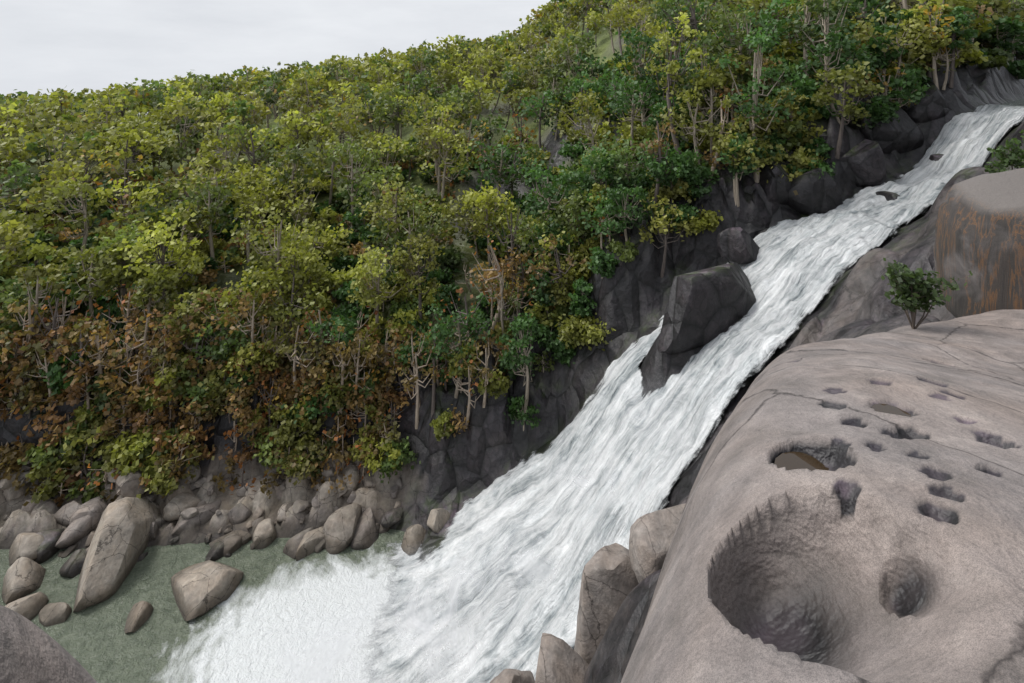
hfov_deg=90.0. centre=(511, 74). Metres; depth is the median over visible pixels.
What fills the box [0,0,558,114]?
sky
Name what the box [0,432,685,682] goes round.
shore boulders
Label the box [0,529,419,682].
water pool
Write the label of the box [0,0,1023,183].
hill trees
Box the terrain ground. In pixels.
[0,0,1023,682]
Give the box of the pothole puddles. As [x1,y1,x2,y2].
[774,404,910,470]
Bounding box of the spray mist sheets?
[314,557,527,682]
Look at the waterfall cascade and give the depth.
33.37 m
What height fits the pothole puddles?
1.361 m
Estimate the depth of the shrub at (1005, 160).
11.19 m
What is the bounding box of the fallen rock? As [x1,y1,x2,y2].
[657,81,949,352]
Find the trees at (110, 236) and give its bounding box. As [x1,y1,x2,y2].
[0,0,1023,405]
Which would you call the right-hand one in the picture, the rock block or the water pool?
the rock block
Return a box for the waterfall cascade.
[360,98,1023,682]
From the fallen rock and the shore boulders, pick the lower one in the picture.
the shore boulders
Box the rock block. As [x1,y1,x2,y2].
[934,168,1023,317]
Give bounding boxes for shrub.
[881,258,972,328]
[982,130,1023,173]
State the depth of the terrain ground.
3.51 m

